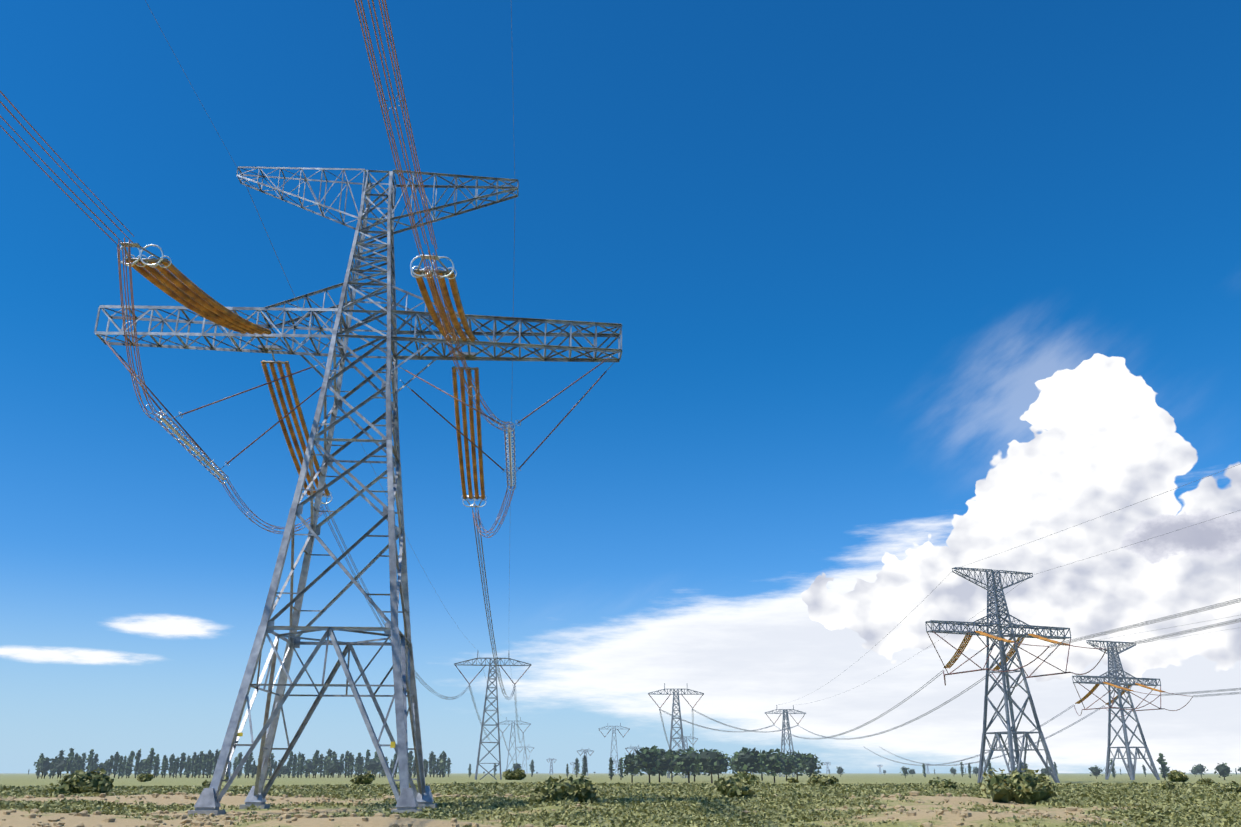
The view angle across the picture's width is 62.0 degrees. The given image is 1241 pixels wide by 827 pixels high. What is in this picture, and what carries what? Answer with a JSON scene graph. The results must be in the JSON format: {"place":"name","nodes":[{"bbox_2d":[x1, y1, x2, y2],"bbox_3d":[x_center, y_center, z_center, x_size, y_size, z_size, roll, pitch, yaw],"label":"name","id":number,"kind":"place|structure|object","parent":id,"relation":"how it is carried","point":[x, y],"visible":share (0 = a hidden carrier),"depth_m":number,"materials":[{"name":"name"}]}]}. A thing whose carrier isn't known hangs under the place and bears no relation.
{"place":"outdoors","nodes":[
{"label":"outdoors","id":0,"kind":"place"},
{"bbox_2d":[0,773,1240,826],"bbox_3d":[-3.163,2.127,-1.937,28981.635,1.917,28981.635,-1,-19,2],"label":"ground","id":1,"kind":"structure","parent":0,"point":[948,819],"depth_m":100.02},
{"bbox_2d":[94,166,622,815],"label":"transmission tower","id":2,"kind":"structure","parent":1,"relation":"on","point":[408,798],"depth_m":103.57,"materials":[{"name":"metal"}]},
{"bbox_2d":[117,242,486,506],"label":"insulator strings","id":3,"kind":"object","parent":2,"relation":"attached to","point":[193,297],"visible":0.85,"depth_m":94.63,"materials":[{"name":"ceramic"}]},
{"bbox_2d":[99,237,617,537],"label":"jumper cables","id":4,"kind":"object","parent":2,"relation":"attached to","point":[216,472],"visible":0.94,"depth_m":96.60,"materials":[{"name":"metal"}]},
{"bbox_2d":[454,652,530,779],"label":"suspension tower","id":5,"kind":"structure","parent":1,"relation":"on","point":[485,707],"depth_m":474.61,"materials":[{"name":"grey metal"}]},
{"bbox_2d":[244,182,1240,765],"bbox_3d":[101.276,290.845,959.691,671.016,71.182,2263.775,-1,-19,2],"label":"conductors","id":6,"kind":"object","parent":5,"relation":"on","point":[424,684],"visible":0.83,"depth_m":282.72,"materials":[{"name":"grey"}]},
{"bbox_2d":[0,0,514,259],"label":"conductors near span","id":7,"kind":"object","parent":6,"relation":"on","point":[387,111],"visible":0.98,"depth_m":54.75,"materials":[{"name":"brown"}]},
{"bbox_2d":[495,717,530,770],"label":"suspension tower","id":8,"kind":"structure","parent":1,"relation":"on","point":[514,737],"depth_m":1043.99,"materials":[{"name":"grey metal"}]},
{"bbox_2d":[516,744,533,771],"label":"suspension tower","id":9,"kind":"structure","parent":1,"relation":"on","point":[525,754],"depth_m":2035.42,"materials":[{"name":"grey metal"}]},
{"bbox_2d":[546,758,556,774],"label":"distant tower","id":10,"kind":"structure","parent":1,"relation":"on","point":[551,766],"depth_m":1922.83,"materials":[{"name":"grey metal"}]},
{"bbox_2d":[0,787,1129,826],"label":"bare soil patches","id":11,"kind":"object","parent":1,"relation":"on","point":[206,819],"visible":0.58,"depth_m":68.72,"materials":[{"name":"beige soil"}]},
{"bbox_2d":[577,749,593,775],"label":"distant tower","id":12,"kind":"structure","parent":1,"relation":"on","point":[586,756],"depth_m":1170.94,"materials":[{"name":"grey metal"}]},
{"bbox_2d":[598,723,629,775],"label":"suspension tower","id":13,"kind":"structure","parent":1,"relation":"on","point":[616,741],"depth_m":1162.64,"materials":[{"name":"grey metal"}]},
{"bbox_2d":[0,781,1240,826],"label":"weeds","id":14,"kind":"object","parent":1,"relation":"on","point":[674,803],"visible":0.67,"depth_m":93.49,"materials":[{"name":"green plant"}]},
{"bbox_2d":[625,745,641,775],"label":"distant tower","id":15,"kind":"structure","parent":1,"relation":"on","point":[634,750],"depth_m":1045.64,"materials":[{"name":"grey metal"}]},
{"bbox_2d":[28,745,1240,782],"bbox_3d":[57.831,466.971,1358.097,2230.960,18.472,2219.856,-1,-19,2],"label":"tree line","id":16,"kind":"object","parent":1,"relation":"on","point":[653,761],"visible":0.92,"depth_m":610.67,"materials":[{"name":"green plant"}]},
{"bbox_2d":[48,767,1240,824],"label":"scrub bushes","id":17,"kind":"object","parent":1,"relation":"on","point":[1028,785],"visible":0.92,"depth_m":118.64,"materials":[{"name":"green plant"}]},
{"bbox_2d":[648,683,703,777],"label":"suspension tower","id":18,"kind":"structure","parent":1,"relation":"on","point":[679,715],"depth_m":653.29,"materials":[{"name":"grey metal"}]},
{"bbox_2d":[674,734,697,774],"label":"suspension tower","id":19,"kind":"structure","parent":1,"relation":"on","point":[686,742],"depth_m":1499.27,"materials":[{"name":"grey metal"}]},
{"bbox_2d":[765,705,805,776],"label":"suspension tower","id":20,"kind":"structure","parent":1,"relation":"on","point":[787,723],"depth_m":857.34,"materials":[{"name":"grey metal"}]},
{"bbox_2d":[925,567,1106,782],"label":"tension tower","id":21,"kind":"structure","parent":1,"relation":"on","point":[1002,666],"depth_m":319.47,"materials":[{"name":"grey metal"}]},
{"bbox_2d":[1072,640,1192,779],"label":"tension tower","id":22,"kind":"structure","parent":1,"relation":"on","point":[1111,676],"depth_m":497.37,"materials":[{"name":"grey metal"}]},
{"bbox_2d":[0,0,1240,772],"label":"sky","id":23,"kind":"structure","parent":0,"point":[903,294],"materials":[{"name":"blue"}]}
]}

